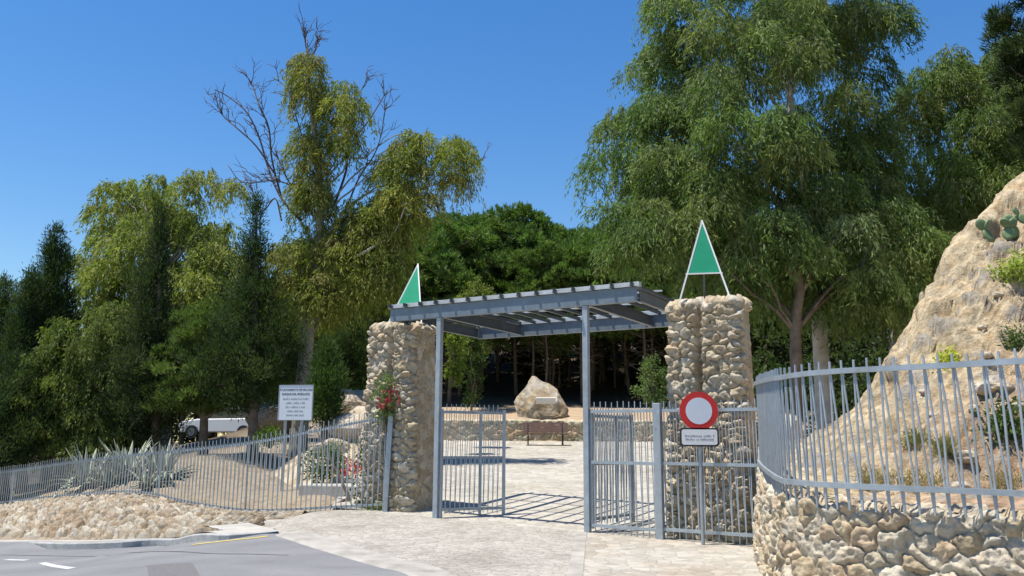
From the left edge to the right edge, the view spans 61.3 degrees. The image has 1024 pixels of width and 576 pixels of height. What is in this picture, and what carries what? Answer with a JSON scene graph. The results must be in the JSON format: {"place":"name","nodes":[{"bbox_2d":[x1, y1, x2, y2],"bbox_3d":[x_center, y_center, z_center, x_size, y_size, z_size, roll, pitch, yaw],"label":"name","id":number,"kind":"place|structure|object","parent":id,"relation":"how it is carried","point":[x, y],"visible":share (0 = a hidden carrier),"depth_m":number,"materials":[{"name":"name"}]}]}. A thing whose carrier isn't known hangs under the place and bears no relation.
{"place":"outdoors","nodes":[
{"label":"outdoors","id":0,"kind":"place"},
{"bbox_2d":[0,492,307,541],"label":"rubble bank","id":1,"kind":"structure","parent":0,"point":[123,515],"depth_m":18.19,"materials":[{"name":"stone"}]},
{"bbox_2d":[0,534,407,575],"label":"road","id":2,"kind":"structure","parent":0,"point":[244,557],"depth_m":12.37,"materials":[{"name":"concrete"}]},
{"bbox_2d":[18,530,278,549],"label":"kerb","id":3,"kind":"structure","parent":2,"relation":"on","point":[133,542],"depth_m":16.01,"materials":[{"name":"concrete"}]},
{"bbox_2d":[147,563,199,575],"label":"asphalt patch","id":4,"kind":"object","parent":2,"relation":"on","point":[182,569],"visible":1,"depth_m":11.10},
{"bbox_2d":[275,530,453,575],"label":"concrete edge","id":5,"kind":"object","parent":2,"relation":"on","point":[348,551],"visible":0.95,"depth_m":12.01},
{"bbox_2d":[264,510,587,575],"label":"entrance paving","id":6,"kind":"structure","parent":0,"point":[454,547],"depth_m":13.44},
{"bbox_2d":[567,532,586,575],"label":"concrete strip","id":7,"kind":"object","parent":6,"relation":"on","point":[576,564],"visible":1,"depth_m":12.10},
{"bbox_2d":[0,337,888,541],"bbox_3d":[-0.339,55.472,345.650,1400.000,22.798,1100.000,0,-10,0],"label":"ground","id":8,"kind":"structure","parent":0,"point":[500,393],"depth_m":30.34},
{"bbox_2d":[0,269,19,463],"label":"cypress tree","id":9,"kind":"object","parent":8,"relation":"on","point":[4,281],"visible":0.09,"depth_m":30.18,"materials":[{"name":"green plant"}]},
{"bbox_2d":[0,262,58,493],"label":"cypress tree","id":10,"kind":"object","parent":8,"relation":"on","point":[27,319],"visible":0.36,"depth_m":28.04,"materials":[{"name":"green plant"}]},
{"bbox_2d":[0,344,63,500],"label":"cypress tree","id":11,"kind":"object","parent":8,"relation":"on","point":[10,456],"visible":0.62,"depth_m":24.71,"materials":[{"name":"green plant"}]},
{"bbox_2d":[0,316,97,491],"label":"tree","id":12,"kind":"object","parent":8,"relation":"on","point":[59,333],"visible":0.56,"depth_m":25.09,"materials":[{"name":"green plant"}]},
{"bbox_2d":[23,219,77,487],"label":"cypress tree","id":13,"kind":"object","parent":8,"relation":"on","point":[53,252],"visible":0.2,"depth_m":29.41,"materials":[{"name":"green plant"}]},
{"bbox_2d":[55,241,85,481],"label":"cypress tree","id":14,"kind":"object","parent":8,"relation":"on","point":[71,290],"visible":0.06,"depth_m":30.43,"materials":[{"name":"green plant"}]},
{"bbox_2d":[44,444,111,498],"bbox_3d":[-11.223,5.031,22.825,2.125,1.794,2.115,8,-13,-37],"label":"agave","id":15,"kind":"object","parent":8,"relation":"on","point":[80,455],"visible":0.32,"depth_m":22.66,"materials":[{"name":"green plant"}]},
{"bbox_2d":[30,299,164,476],"bbox_3d":[-12.533,3.140,26.474,4.147,5.719,4.372,0,-10,0],"label":"tree","id":16,"kind":"object","parent":8,"relation":"on","point":[102,340],"visible":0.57,"depth_m":25.35,"materials":[{"name":"green plant"}]},
{"bbox_2d":[66,449,132,493],"bbox_3d":[-10.195,4.671,21.870,1.818,1.173,1.668,0,-10,0],"label":"agave","id":17,"kind":"object","parent":8,"relation":"on","point":[104,477],"visible":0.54,"depth_m":21.72,"materials":[{"name":"green plant"}]},
{"bbox_2d":[72,435,157,481],"bbox_3d":[-9.900,4.551,22.228,2.467,1.510,2.128,0,-10,0],"label":"agave","id":18,"kind":"object","parent":8,"relation":"on","point":[118,449],"visible":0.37,"depth_m":21.89,"materials":[{"name":"green plant"}]},
{"bbox_2d":[0,523,275,541],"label":"footway","id":19,"kind":"structure","parent":8,"relation":"on","point":[240,528],"depth_m":15.27,"materials":[{"name":"concrete"}]},
{"bbox_2d":[79,198,211,468],"bbox_3d":[-10.746,1.339,26.205,3.737,8.530,3.740,0,-10,0],"label":"cypress tree","id":20,"kind":"object","parent":8,"relation":"on","point":[155,326],"visible":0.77,"depth_m":25.68,"materials":[{"name":"green plant"}]},
{"bbox_2d":[125,456,174,492],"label":"agave","id":21,"kind":"object","parent":8,"relation":"on","point":[147,476],"visible":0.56,"depth_m":20.63,"materials":[{"name":"green plant"}]},
{"bbox_2d":[124,437,199,484],"bbox_3d":[-8.609,4.437,21.303,1.891,1.523,1.622,0,-10,0],"label":"agave","id":22,"kind":"object","parent":8,"relation":"on","point":[163,463],"visible":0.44,"depth_m":21.22,"materials":[{"name":"green plant"}]},
{"bbox_2d":[65,167,278,450],"bbox_3d":[-13.303,0.917,33.406,8.592,11.301,6.250,-4,-11,21],"label":"eucalyptus tree","id":23,"kind":"object","parent":8,"relation":"on","point":[206,251],"visible":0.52,"depth_m":32.91,"materials":[{"name":"green plant"}]},
{"bbox_2d":[0,411,393,512],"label":"picket fence","id":24,"kind":"object","parent":8,"relation":"on","point":[90,460],"visible":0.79,"depth_m":18.41,"materials":[{"name":"metal"}]},
{"bbox_2d":[135,292,271,454],"bbox_3d":[-9.236,2.655,25.940,4.209,5.226,3.615,0,-10,0],"label":"tree","id":25,"kind":"object","parent":8,"relation":"on","point":[185,332],"visible":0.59,"depth_m":25.20,"materials":[{"name":"green plant"}]},
{"bbox_2d":[179,409,247,438],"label":"parked car","id":26,"kind":"object","parent":8,"relation":"on","point":[222,423],"visible":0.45,"depth_m":42.64,"materials":[{"name":"paint"}]},
{"bbox_2d":[171,186,316,459],"bbox_3d":[-7.774,0.901,25.180,4.113,8.324,4.005,9,-13,-40],"label":"cypress tree","id":27,"kind":"object","parent":8,"relation":"on","point":[249,364],"visible":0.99,"depth_m":24.74,"materials":[{"name":"green plant"}]},
{"bbox_2d":[245,401,283,434],"bbox_3d":[-9.148,4.969,32.767,1.902,1.372,1.647,0,-10,0],"label":"garden rock","id":28,"kind":"object","parent":8,"relation":"on","point":[267,419],"visible":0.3,"depth_m":32.10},
{"bbox_2d":[251,423,282,449],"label":"shrub","id":29,"kind":"object","parent":8,"relation":"on","point":[268,430],"visible":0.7,"depth_m":23.57,"materials":[{"name":"green plant"}]},
{"bbox_2d":[262,300,330,439],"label":"cypress tree","id":30,"kind":"object","parent":8,"relation":"on","point":[289,422],"visible":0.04,"depth_m":30.54,"materials":[{"name":"green plant"}]},
{"bbox_2d":[275,441,362,486],"bbox_3d":[-4.202,4.964,24.300,4.600,2.229,8.400,0,-10,0],"label":"rocky mound","id":31,"kind":"object","parent":8,"relation":"on","point":[295,470],"visible":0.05,"depth_m":21.99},
{"bbox_2d":[277,385,313,490],"bbox_3d":[-5.116,3.654,20.305,0.862,2.737,0.115,-2,-10,10],"label":"notice board","id":32,"kind":"object","parent":31,"relation":"on","point":[295,402],"visible":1,"depth_m":20.41,"materials":[{"name":"metal"}]},
{"bbox_2d":[303,331,353,440],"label":"cypress tree","id":33,"kind":"object","parent":31,"relation":"on","point":[328,402],"visible":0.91,"depth_m":23.64,"materials":[{"name":"green plant"}]},
{"bbox_2d":[315,438,350,455],"bbox_3d":[-4.708,4.229,22.624,0.949,0.592,0.744,0,-10,0],"label":"garden rock","id":34,"kind":"object","parent":31,"relation":"on","point":[336,444],"visible":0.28,"depth_m":22.37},
{"bbox_2d":[327,413,365,441],"bbox_3d":[-4.311,3.883,23.631,1.526,0.940,1.282,0,-10,0],"label":"garden rock","id":35,"kind":"object","parent":31,"relation":"on","point":[345,416],"visible":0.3,"depth_m":23.21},
{"bbox_2d":[337,394,365,415],"bbox_3d":[-4.745,3.650,25.788,1.108,0.956,1.074,-6,-12,32],"label":"garden rock","id":36,"kind":"object","parent":31,"relation":"on","point":[356,401],"visible":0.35,"depth_m":25.37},
{"bbox_2d":[296,440,356,482],"bbox_3d":[-4.390,4.058,20.157,1.318,1.216,1.715,0,-10,0],"label":"shrub","id":37,"kind":"object","parent":8,"relation":"on","point":[325,462],"visible":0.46,"depth_m":20.07,"materials":[{"name":"green plant"}]},
{"bbox_2d":[298,476,361,496],"bbox_3d":[-3.571,4.558,19.671,1.900,0.480,1.753,-3,-11,17],"label":"garden step","id":38,"kind":"object","parent":8,"relation":"on","point":[328,488],"visible":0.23,"depth_m":19.00,"materials":[{"name":"concrete"}]},
{"bbox_2d":[317,432,350,505],"bbox_3d":[-3.814,3.869,18.458,0.642,1.592,0.996,4,-11,-20],"label":"dead branch","id":39,"kind":"object","parent":8,"relation":"on","point":[344,487],"visible":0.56,"depth_m":18.35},
{"bbox_2d":[302,261,378,345],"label":"pine tree","id":40,"kind":"object","parent":8,"relation":"on","point":[326,329],"visible":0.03,"depth_m":40.91,"materials":[{"name":"green plant"}]},
{"bbox_2d":[312,315,372,389],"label":"cypress tree","id":41,"kind":"object","parent":8,"relation":"on","point":[356,354],"visible":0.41,"depth_m":32.69,"materials":[{"name":"green plant"}]},
{"bbox_2d":[204,2,492,457],"bbox_3d":[-5.550,-1.991,27.869,9.785,14.984,4.073,0,-10,0],"label":"eucalyptus tree","id":42,"kind":"object","parent":8,"relation":"on","point":[364,248],"visible":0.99,"depth_m":27.52,"materials":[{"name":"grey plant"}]},
{"bbox_2d":[340,438,362,504],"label":"bougainvillea","id":43,"kind":"object","parent":8,"relation":"on","point":[355,471],"visible":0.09,"depth_m":17.71,"materials":[{"name":"green plant"}]},
{"bbox_2d":[382,413,393,511],"bbox_3d":[-2.418,3.424,16.847,0.159,1.937,0.120,0,-10,0],"label":"fence post","id":44,"kind":"object","parent":8,"relation":"on","point":[387,465],"visible":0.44,"depth_m":16.80,"materials":[{"name":"metal"}]},
{"bbox_2d":[358,321,435,511],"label":"stone pillar","id":45,"kind":"structure","parent":8,"relation":"on","point":[407,351],"depth_m":17.22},
{"bbox_2d":[368,369,400,432],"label":"bougainvillea","id":46,"kind":"object","parent":45,"relation":"attached to","point":[387,408],"visible":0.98,"depth_m":16.98,"materials":[{"name":"green plant"}]},
{"bbox_2d":[388,263,421,323],"bbox_3d":[-2.218,0.090,17.911,0.667,1.394,0.668,3,-11,-16],"label":"triangle sign","id":47,"kind":"object","parent":45,"relation":"on","point":[411,293],"visible":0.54,"depth_m":18.13,"materials":[{"name":"metal"}]},
{"bbox_2d":[363,245,461,340],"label":"pine tree","id":48,"kind":"object","parent":8,"relation":"on","point":[423,262],"visible":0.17,"depth_m":41.16,"materials":[{"name":"green plant"}]},
{"bbox_2d":[401,215,512,404],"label":"pine tree","id":49,"kind":"object","parent":8,"relation":"on","point":[453,273],"visible":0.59,"depth_m":40.77,"materials":[{"name":"green plant"}]},
{"bbox_2d":[443,323,470,387],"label":"tree","id":50,"kind":"object","parent":8,"relation":"on","point":[452,373],"visible":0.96,"depth_m":29.93,"materials":[{"name":"green plant"}]},
{"bbox_2d":[430,260,493,396],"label":"pine tree","id":51,"kind":"object","parent":8,"relation":"on","point":[488,277],"visible":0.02,"depth_m":42.66,"materials":[{"name":"green plant"}]},
{"bbox_2d":[454,336,489,410],"bbox_3d":[-1.536,3.138,33.045,1.531,3.246,1.307,-5,-11,26],"label":"shrub","id":52,"kind":"object","parent":8,"relation":"on","point":[474,366],"visible":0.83,"depth_m":32.86,"materials":[{"name":"green plant"}]},
{"bbox_2d":[445,275,513,394],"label":"pine tree","id":53,"kind":"object","parent":8,"relation":"on","point":[502,341],"visible":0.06,"depth_m":42.97,"materials":[{"name":"green plant"}]},
{"bbox_2d":[450,223,515,392],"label":"pine tree","id":54,"kind":"object","parent":8,"relation":"on","point":[503,281],"visible":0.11,"depth_m":43.49,"materials":[{"name":"green plant"}]},
{"bbox_2d":[451,209,516,380],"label":"pine tree","id":55,"kind":"object","parent":8,"relation":"on","point":[470,220],"visible":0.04,"depth_m":50.36,"materials":[{"name":"green plant"}]},
{"bbox_2d":[473,237,515,389],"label":"pine tree","id":56,"kind":"object","parent":8,"relation":"on","point":[495,275],"visible":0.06,"depth_m":45.51,"materials":[{"name":"green plant"}]},
{"bbox_2d":[479,200,563,394],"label":"pine tree","id":57,"kind":"object","parent":8,"relation":"on","point":[536,228],"visible":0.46,"depth_m":44.55,"materials":[{"name":"green plant"}]},
{"bbox_2d":[172,315,888,445],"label":"undergrowth","id":58,"kind":"object","parent":8,"relation":"on","point":[773,360],"visible":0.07,"depth_m":38.30,"materials":[{"name":"green plant"}]},
{"bbox_2d":[498,247,563,376],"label":"pine tree","id":59,"kind":"object","parent":8,"relation":"on","point":[531,271],"visible":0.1,"depth_m":42.43,"materials":[{"name":"green plant"}]},
{"bbox_2d":[500,239,582,382],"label":"pine tree","id":60,"kind":"object","parent":8,"relation":"on","point":[543,252],"visible":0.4,"depth_m":41.16,"materials":[{"name":"green plant"}]},
{"bbox_2d":[519,313,578,385],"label":"pine tree","id":61,"kind":"object","parent":8,"relation":"on","point":[553,343],"visible":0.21,"depth_m":43.07,"materials":[{"name":"green plant"}]},
{"bbox_2d":[549,226,590,381],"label":"pine tree","id":62,"kind":"object","parent":8,"relation":"on","point":[558,237],"visible":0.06,"depth_m":50.42,"materials":[{"name":"green plant"}]},
{"bbox_2d":[530,239,615,402],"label":"pine tree","id":63,"kind":"object","parent":8,"relation":"on","point":[548,275],"visible":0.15,"depth_m":41.02,"materials":[{"name":"green plant"}]},
{"bbox_2d":[547,231,621,372],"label":"pine tree","id":64,"kind":"object","parent":8,"relation":"on","point":[585,247],"visible":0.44,"depth_m":40.44,"materials":[{"name":"green plant"}]},
{"bbox_2d":[560,225,613,389],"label":"pine tree","id":65,"kind":"object","parent":8,"relation":"on","point":[574,237],"visible":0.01,"depth_m":46.09,"materials":[{"name":"green plant"}]},
{"bbox_2d":[569,267,615,395],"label":"pine tree","id":66,"kind":"object","parent":8,"relation":"on","point":[593,359],"visible":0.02,"depth_m":43.82,"materials":[{"name":"green plant"}]},
{"bbox_2d":[574,335,617,383],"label":"pine tree","id":67,"kind":"object","parent":8,"relation":"on","point":[600,350],"visible":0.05,"depth_m":48.89,"materials":[{"name":"green plant"}]},
{"bbox_2d":[444,419,757,441],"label":"stone wall","id":68,"kind":"structure","parent":8,"relation":"on","point":[515,432],"depth_m":34.84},
{"bbox_2d":[584,229,655,393],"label":"pine tree","id":69,"kind":"object","parent":8,"relation":"on","point":[625,355],"visible":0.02,"depth_m":44.57,"materials":[{"name":"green plant"}]},
{"bbox_2d":[600,331,642,384],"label":"pine tree","id":70,"kind":"object","parent":8,"relation":"on","point":[627,344],"visible":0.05,"depth_m":49.37,"materials":[{"name":"green plant"}]},
{"bbox_2d":[608,331,646,387],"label":"pine tree","id":71,"kind":"object","parent":8,"relation":"on","point":[614,370],"depth_m":47.36,"materials":[{"name":"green plant"}]},
{"bbox_2d":[596,246,692,405],"bbox_3d":[6.180,1.436,40.622,4.573,8.909,5.007,1,-10,-6],"label":"pine tree","id":72,"kind":"object","parent":8,"relation":"on","point":[664,287],"visible":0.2,"depth_m":39.98,"materials":[{"name":"green plant"}]},
{"bbox_2d":[626,351,667,408],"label":"shrub","id":73,"kind":"object","parent":8,"relation":"on","point":[650,381],"visible":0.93,"depth_m":32.80,"materials":[{"name":"green plant"}]},
{"bbox_2d":[612,249,690,391],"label":"pine tree","id":74,"kind":"object","parent":8,"relation":"on","point":[652,333],"visible":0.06,"depth_m":42.69,"materials":[{"name":"green plant"}]},
{"bbox_2d":[639,329,667,368],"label":"pine tree","id":75,"kind":"object","parent":8,"relation":"on","point":[658,336],"visible":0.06,"depth_m":49.12,"materials":[{"name":"green plant"}]},
{"bbox_2d":[680,392,718,544],"bbox_3d":[2.896,2.824,13.300,0.600,2.439,0.085,0,-10,0],"label":"no entry sign","id":76,"kind":"object","parent":8,"relation":"on","point":[698,412],"visible":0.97,"depth_m":13.38,"materials":[{"name":"metal"}]},
{"bbox_2d":[664,293,757,543],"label":"stone pillar","id":77,"kind":"structure","parent":8,"relation":"on","point":[707,349],"depth_m":13.99,"materials":[{"name":"stone"}]},
{"bbox_2d":[679,220,728,299],"bbox_3d":[3.268,-0.475,14.753,0.848,1.432,0.430,-2,-11,12],"label":"triangle sign","id":78,"kind":"object","parent":77,"relation":"on","point":[703,260],"visible":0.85,"depth_m":14.67,"materials":[{"name":"metal"}]},
{"bbox_2d":[692,243,786,348],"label":"pine tree","id":79,"kind":"object","parent":8,"relation":"on","point":[767,326],"visible":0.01,"depth_m":40.46,"materials":[{"name":"green plant"}]},
{"bbox_2d":[563,0,930,428],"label":"eucalyptus tree","id":80,"kind":"object","parent":8,"relation":"on","point":[778,34],"visible":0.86,"depth_m":23.73,"materials":[{"name":"green plant"}]},
{"bbox_2d":[573,164,956,436],"bbox_3d":[6.902,0.784,22.704,10.680,8.994,5.658,0,-10,0],"label":"eucalyptus tree","id":81,"kind":"object","parent":8,"relation":"on","point":[644,232],"visible":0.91,"depth_m":22.01,"materials":[{"name":"green plant"}]},
{"bbox_2d":[752,466,1023,575],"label":"stone wall","id":82,"kind":"structure","parent":8,"relation":"on","point":[801,538],"depth_m":8.46,"materials":[{"name":"stone"}]},
{"bbox_2d":[753,348,1023,520],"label":"picket fence","id":83,"kind":"object","parent":82,"relation":"on","point":[774,436],"visible":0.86,"depth_m":8.58,"materials":[{"name":"metal"}]},
{"bbox_2d":[876,32,1023,351],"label":"eucalyptus tree","id":84,"kind":"object","parent":8,"relation":"on","point":[964,188],"visible":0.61,"depth_m":27.16,"materials":[{"name":"green plant"}]},
{"bbox_2d":[0,0,1023,442],"label":"sky","id":85,"kind":"structure","parent":0,"point":[92,91],"materials":[{"name":"blue"}]},
{"bbox_2d":[332,441,758,545],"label":"plaza paving","id":86,"kind":"structure","parent":0,"point":[544,484],"depth_m":20.29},
{"bbox_2d":[388,281,677,532],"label":"gate","id":87,"kind":"structure","parent":86,"relation":"on","point":[482,314],"depth_m":16.23,"materials":[{"name":"metal"}]},
{"bbox_2d":[593,407,634,523],"bbox_3d":[1.752,3.118,15.187,0.091,1.990,1.580,-7,-13,36],"label":"gate leaf","id":88,"kind":"object","parent":87,"relation":"attached to","point":[621,515],"visible":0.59,"depth_m":15.27,"materials":[{"name":"metal"}]},
{"bbox_2d":[523,422,567,445],"bbox_3d":[1.314,5.769,34.094,1.780,0.925,0.610,0,-10,0],"label":"park bench","id":89,"kind":"object","parent":86,"relation":"on","point":[528,427],"visible":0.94,"depth_m":34.34,"materials":[{"name":"brown wood"}]},
{"bbox_2d":[442,407,757,420],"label":"sandy terrace","id":90,"kind":"structure","parent":0,"point":[573,413],"depth_m":36.88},
{"bbox_2d":[453,273,496,361],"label":"tree","id":91,"kind":"object","parent":90,"relation":"on","point":[472,292],"visible":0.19,"depth_m":38.33,"materials":[{"name":"green plant"}]},
{"bbox_2d":[514,376,568,419],"bbox_3d":[1.225,4.801,36.805,2.298,2.080,2.480,0,-10,0],"label":"boulder","id":92,"kind":"object","parent":90,"relation":"on","point":[537,398],"visible":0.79,"depth_m":35.92,"materials":[{"name":"beige stone"}]},
{"bbox_2d":[584,532,762,575],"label":"side paving","id":93,"kind":"structure","parent":0,"point":[614,555],"depth_m":11.97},
{"bbox_2d":[591,401,655,537],"bbox_3d":[1.828,2.957,14.178,1.145,2.187,0.043,-6,-12,30],"label":"side fence","id":94,"kind":"object","parent":93,"relation":"on","point":[624,462],"visible":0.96,"depth_m":14.19,"materials":[{"name":"metal"}]},
{"bbox_2d":[653,403,664,539],"bbox_3d":[2.358,2.936,13.860,0.120,2.160,0.120,-6,-12,30],"label":"fence post","id":95,"kind":"object","parent":93,"relation":"on","point":[659,479],"visible":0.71,"depth_m":13.81,"materials":[{"name":"metal"}]},
{"bbox_2d":[661,398,757,544],"bbox_3d":[3.102,2.829,13.446,1.615,2.191,0.043,-6,-12,30],"label":"side fence","id":96,"kind":"object","parent":93,"relation":"on","point":[714,464],"visible":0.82,"depth_m":13.42,"materials":[{"name":"metal"}]},
{"bbox_2d":[782,172,1023,512],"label":"rocky bank","id":97,"kind":"structure","parent":0,"point":[958,303],"depth_m":12.32,"materials":[{"name":"stone"}]},
{"bbox_2d":[849,463,898,491],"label":"dry grass tuft","id":98,"kind":"object","parent":97,"relation":"on","point":[867,478],"visible":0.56,"depth_m":10.32,"materials":[{"name":"beige plant"}]},
{"bbox_2d":[897,420,931,453],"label":"dry grass tuft","id":99,"kind":"object","parent":97,"relation":"on","point":[918,439],"visible":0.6,"depth_m":10.70,"materials":[{"name":"green plant"}]},
{"bbox_2d":[883,461,956,493],"bbox_3d":[4.683,2.184,9.930,0.750,0.507,0.791,-9,-14,43],"label":"dry grass tuft","id":100,"kind":"object","parent":97,"relation":"on","point":[921,477],"visible":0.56,"depth_m":9.85,"materials":[{"name":"beige plant"}]},
{"bbox_2d":[919,343,961,372],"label":"shrub","id":101,"kind":"object","parent":97,"relation":"on","point":[946,357],"visible":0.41,"depth_m":11.99,"materials":[{"name":"yellow plant"}]},
{"bbox_2d":[921,428,964,457],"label":"dry grass tuft","id":102,"kind":"object","parent":97,"relation":"on","point":[940,439],"visible":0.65,"depth_m":10.32,"materials":[{"name":"green plant"}]},
{"bbox_2d":[953,450,974,463],"bbox_3d":[5.411,2.019,10.330,0.299,0.168,0.250,0,-10,0],"label":"rock","id":103,"kind":"object","parent":97,"relation":"on","point":[965,457],"visible":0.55,"depth_m":10.23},
{"bbox_2d":[974,375,1014,395],"bbox_3d":[6.199,1.257,11.123,0.412,0.266,0.417,10,-14,-44],"label":"rock","id":104,"kind":"object","parent":97,"relation":"on","point":[994,381],"visible":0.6,"depth_m":11.03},
{"bbox_2d":[969,389,1023,454],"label":"shrub","id":105,"kind":"object","parent":97,"relation":"on","point":[999,417],"visible":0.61,"depth_m":10.34,"materials":[{"name":"green plant"}]},
{"bbox_2d":[973,461,1023,489],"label":"dry grass tuft","id":106,"kind":"object","parent":97,"relation":"on","point":[1001,478],"visible":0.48,"depth_m":9.65,"materials":[{"name":"beige plant"}]},
{"bbox_2d":[975,207,1023,241],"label":"prickly pear","id":107,"kind":"object","parent":97,"relation":"on","point":[1008,223],"visible":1,"depth_m":14.38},
{"bbox_2d":[977,0,1023,161],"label":"pine tree","id":108,"kind":"object","parent":97,"relation":"on","point":[1002,24],"visible":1,"depth_m":22.21,"materials":[{"name":"green plant"}]},
{"bbox_2d":[981,245,1023,285],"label":"shrub","id":109,"kind":"object","parent":97,"relation":"on","point":[1015,265],"visible":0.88,"depth_m":13.31,"materials":[{"name":"green plant"}]},
{"bbox_2d":[997,320,1023,350],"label":"shrub","id":110,"kind":"object","parent":97,"relation":"on","point":[1018,340],"visible":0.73,"depth_m":12.06,"materials":[{"name":"green plant"}]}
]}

